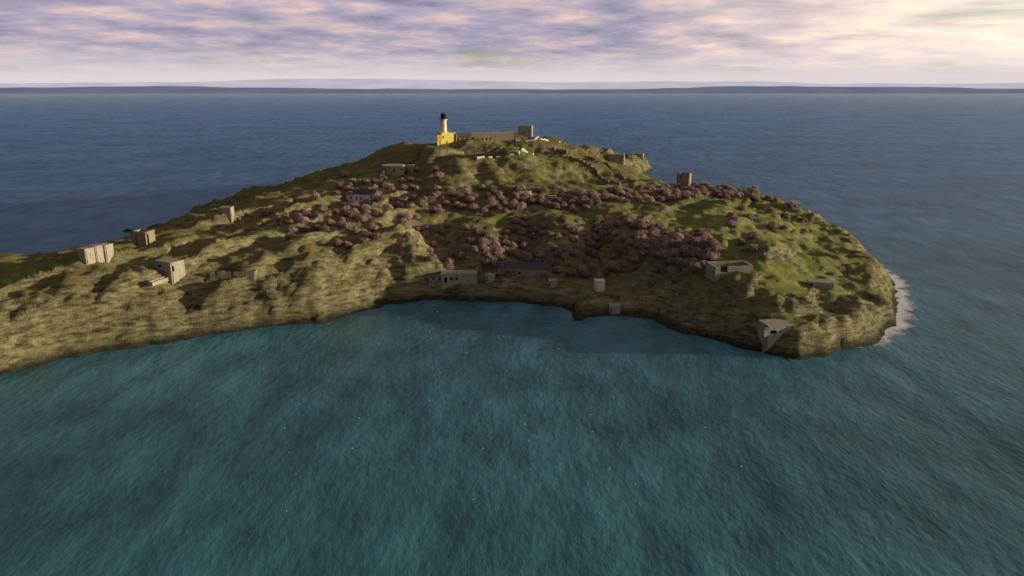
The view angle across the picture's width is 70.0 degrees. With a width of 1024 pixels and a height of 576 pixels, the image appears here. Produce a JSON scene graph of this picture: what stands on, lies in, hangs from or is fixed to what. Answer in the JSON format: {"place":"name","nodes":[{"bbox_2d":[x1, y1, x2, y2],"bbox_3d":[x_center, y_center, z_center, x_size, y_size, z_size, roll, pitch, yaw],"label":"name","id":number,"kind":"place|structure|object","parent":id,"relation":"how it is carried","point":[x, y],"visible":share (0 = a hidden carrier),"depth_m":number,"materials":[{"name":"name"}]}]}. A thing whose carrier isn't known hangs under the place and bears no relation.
{"place":"outdoors","nodes":[
{"label":"outdoors","id":0,"kind":"place"},
{"bbox_2d":[0,133,899,375],"bbox_3d":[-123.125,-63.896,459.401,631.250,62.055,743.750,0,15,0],"label":"island terrain","id":1,"kind":"structure","parent":0,"point":[63,304],"depth_m":302.32,"materials":[{"name":"green plant"}]},
{"bbox_2d":[76,246,95,264],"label":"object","id":2,"kind":"object","parent":1,"relation":"on","point":[86,254],"visible":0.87,"depth_m":271.72,"materials":[{"name":"concrete"}]},
{"bbox_2d":[88,244,104,262],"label":"bunker","id":3,"kind":"object","parent":1,"relation":"on","point":[99,253],"visible":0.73,"depth_m":275.90,"materials":[{"name":"concrete"}]},
{"bbox_2d":[101,243,113,262],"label":"bunker","id":4,"kind":"object","parent":1,"relation":"on","point":[108,248],"visible":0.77,"depth_m":278.73,"materials":[{"name":"concrete"}]},
{"bbox_2d":[130,229,155,246],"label":"bunker","id":5,"kind":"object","parent":1,"relation":"on","point":[144,237],"depth_m":304.61,"materials":[{"name":"concrete"}]},
{"bbox_2d":[147,257,185,285],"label":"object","id":6,"kind":"object","parent":1,"relation":"on","point":[175,274],"visible":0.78,"depth_m":274.66,"materials":[{"name":"concrete"}]},
{"bbox_2d":[219,206,233,224],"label":"bunker","id":7,"kind":"object","parent":1,"relation":"on","point":[228,211],"visible":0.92,"depth_m":342.99,"materials":[{"name":"concrete"}]},
{"bbox_2d":[209,269,257,282],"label":"ruin","id":8,"kind":"object","parent":1,"relation":"on","point":[251,275],"visible":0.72,"depth_m":281.95,"materials":[{"name":"stone"}]},
{"bbox_2d":[346,188,378,202],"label":"keepers cottage","id":9,"kind":"structure","parent":1,"relation":"on","point":[356,195],"depth_m":376.49,"materials":[{"name":"stone"}]},
{"bbox_2d":[382,164,404,176],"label":"bunker","id":10,"kind":"object","parent":1,"relation":"on","point":[396,170],"visible":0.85,"depth_m":427.35,"materials":[{"name":"concrete"}]},
{"bbox_2d":[389,195,409,202],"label":"ruin","id":11,"kind":"object","parent":1,"relation":"on","point":[395,199],"visible":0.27,"depth_m":378.37,"materials":[{"name":"stone"}]},
{"bbox_2d":[406,164,413,172],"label":"hut","id":12,"kind":"object","parent":1,"relation":"on","point":[410,167],"visible":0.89,"depth_m":433.04,"materials":[{"name":"stone"}]},
{"bbox_2d":[436,113,456,146],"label":"lighthouse","id":13,"kind":"object","parent":1,"relation":"on","point":[445,138],"visible":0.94,"depth_m":467.76,"materials":[{"name":"paint"}]},
{"bbox_2d":[428,270,476,288],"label":"building","id":14,"kind":"structure","parent":1,"relation":"on","point":[468,277],"depth_m":311.68,"materials":[{"name":"concrete"}]},
{"bbox_2d":[448,150,479,154],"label":"terrace wall","id":15,"kind":"structure","parent":1,"relation":"on","point":[454,151],"depth_m":451.00,"materials":[{"name":"stone"}]},
{"bbox_2d":[454,131,513,142],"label":"fort barracks","id":16,"kind":"structure","parent":1,"relation":"on","point":[505,136],"depth_m":475.68,"materials":[{"name":"stone"}]},
{"bbox_2d":[486,273,494,282],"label":"hut","id":17,"kind":"object","parent":1,"relation":"on","point":[490,277],"visible":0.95,"depth_m":310.92,"materials":[{"name":"concrete"}]},
{"bbox_2d":[476,148,533,158],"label":"terrace wall","id":18,"kind":"structure","parent":1,"relation":"on","point":[511,154],"depth_m":434.70,"materials":[{"name":"beige stone"}]},
{"bbox_2d":[479,261,551,279],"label":"building","id":19,"kind":"structure","parent":1,"relation":"on","point":[528,269],"depth_m":315.42,"materials":[{"name":"stone"}]},
{"bbox_2d":[518,190,531,196],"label":"ruin","id":20,"kind":"object","parent":1,"relation":"on","point":[529,191],"visible":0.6,"depth_m":385.24,"materials":[{"name":"grey stone"}]},
{"bbox_2d":[518,125,532,136],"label":"building","id":21,"kind":"structure","parent":1,"relation":"on","point":[525,130],"depth_m":495.42,"materials":[{"name":"concrete"}]},
{"bbox_2d":[260,159,809,277],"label":"trees","id":22,"kind":"object","parent":1,"relation":"on","point":[672,242],"depth_m":341.04,"materials":[{"name":"plant"}]},
{"bbox_2d":[516,136,559,142],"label":"retaining wall","id":23,"kind":"structure","parent":1,"relation":"on","point":[534,139],"depth_m":480.50,"materials":[{"name":"beige stone"}]},
{"bbox_2d":[547,195,555,201],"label":"plateau store","id":24,"kind":"structure","parent":1,"relation":"on","point":[549,197],"depth_m":380.74,"materials":[{"name":"stone"}]},
{"bbox_2d":[548,279,556,287],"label":"hut","id":25,"kind":"object","parent":1,"relation":"on","point":[552,283],"visible":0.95,"depth_m":306.76,"materials":[{"name":"concrete"}]},
{"bbox_2d":[552,147,620,185],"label":"stone wall","id":26,"kind":"structure","parent":1,"relation":"on","point":[593,168],"depth_m":457.83,"materials":[{"name":"stone"}]},
{"bbox_2d":[594,278,604,291],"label":"white hut","id":27,"kind":"object","parent":1,"relation":"on","point":[599,283],"visible":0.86,"depth_m":301.68,"materials":[{"name":"grey concrete"}]},
{"bbox_2d":[588,155,636,181],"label":"stone wall","id":28,"kind":"structure","parent":1,"relation":"on","point":[619,173],"depth_m":466.28,"materials":[{"name":"stone"}]},
{"bbox_2d":[604,153,624,164],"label":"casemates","id":29,"kind":"object","parent":1,"relation":"on","point":[618,159],"visible":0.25,"depth_m":678.31,"materials":[{"name":"stone"}]},
{"bbox_2d":[609,303,620,313],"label":"hut","id":30,"kind":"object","parent":1,"relation":"on","point":[616,308],"visible":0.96,"depth_m":288.07,"materials":[{"name":"concrete"}]},
{"bbox_2d":[676,172,691,185],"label":"watch tower","id":31,"kind":"structure","parent":1,"relation":"on","point":[683,178],"depth_m":450.18,"materials":[{"name":"stone"}]},
{"bbox_2d":[706,260,752,282],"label":"gun emplacement","id":32,"kind":"object","parent":1,"relation":"on","point":[716,271],"visible":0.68,"depth_m":283.92,"materials":[{"name":"concrete"}]},
{"bbox_2d":[758,319,794,352],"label":"bunker","id":33,"kind":"object","parent":1,"relation":"on","point":[768,338],"visible":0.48,"depth_m":246.97,"materials":[{"name":"concrete"}]},
{"bbox_2d":[789,200,801,210],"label":"bunker","id":34,"kind":"object","parent":1,"relation":"on","point":[795,204],"visible":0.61,"depth_m":405.60,"materials":[{"name":"concrete"}]},
{"bbox_2d":[807,278,834,290],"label":"bunker","id":35,"kind":"object","parent":1,"relation":"on","point":[824,284],"visible":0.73,"depth_m":283.53,"materials":[{"name":"concrete"}]},
{"bbox_2d":[0,93,1023,575],"bbox_3d":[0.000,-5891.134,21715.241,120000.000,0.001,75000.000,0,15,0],"label":"sea water","id":36,"kind":"structure","parent":0,"point":[436,439],"depth_m":212.23,"materials":[{"name":"teal liquid"}]},
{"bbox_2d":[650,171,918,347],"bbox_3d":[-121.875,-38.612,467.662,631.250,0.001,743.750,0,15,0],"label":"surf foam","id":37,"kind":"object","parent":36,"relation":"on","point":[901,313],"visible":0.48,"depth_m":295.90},
{"bbox_2d":[0,79,1023,89],"bbox_3d":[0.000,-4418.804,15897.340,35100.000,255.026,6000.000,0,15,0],"label":"coast hills","id":38,"kind":"structure","parent":0,"point":[373,83],"depth_m":13646.06,"materials":[{"name":"grey"}]},
{"bbox_2d":[0,86,1023,92],"bbox_3d":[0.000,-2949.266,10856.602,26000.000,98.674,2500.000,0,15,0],"label":"distant coastline","id":39,"kind":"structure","parent":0,"point":[716,89],"depth_m":9948.50,"materials":[{"name":"grey"}]},
{"bbox_2d":[0,0,1023,83],"label":"sky","id":40,"kind":"structure","parent":0,"point":[42,41],"materials":[{"name":"white"}]},
{"bbox_2d":[286,300,779,510],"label":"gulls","id":41,"kind":"object","parent":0,"point":[505,386],"visible":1,"depth_m":196.49,"materials":[{"name":"white"}]}
]}

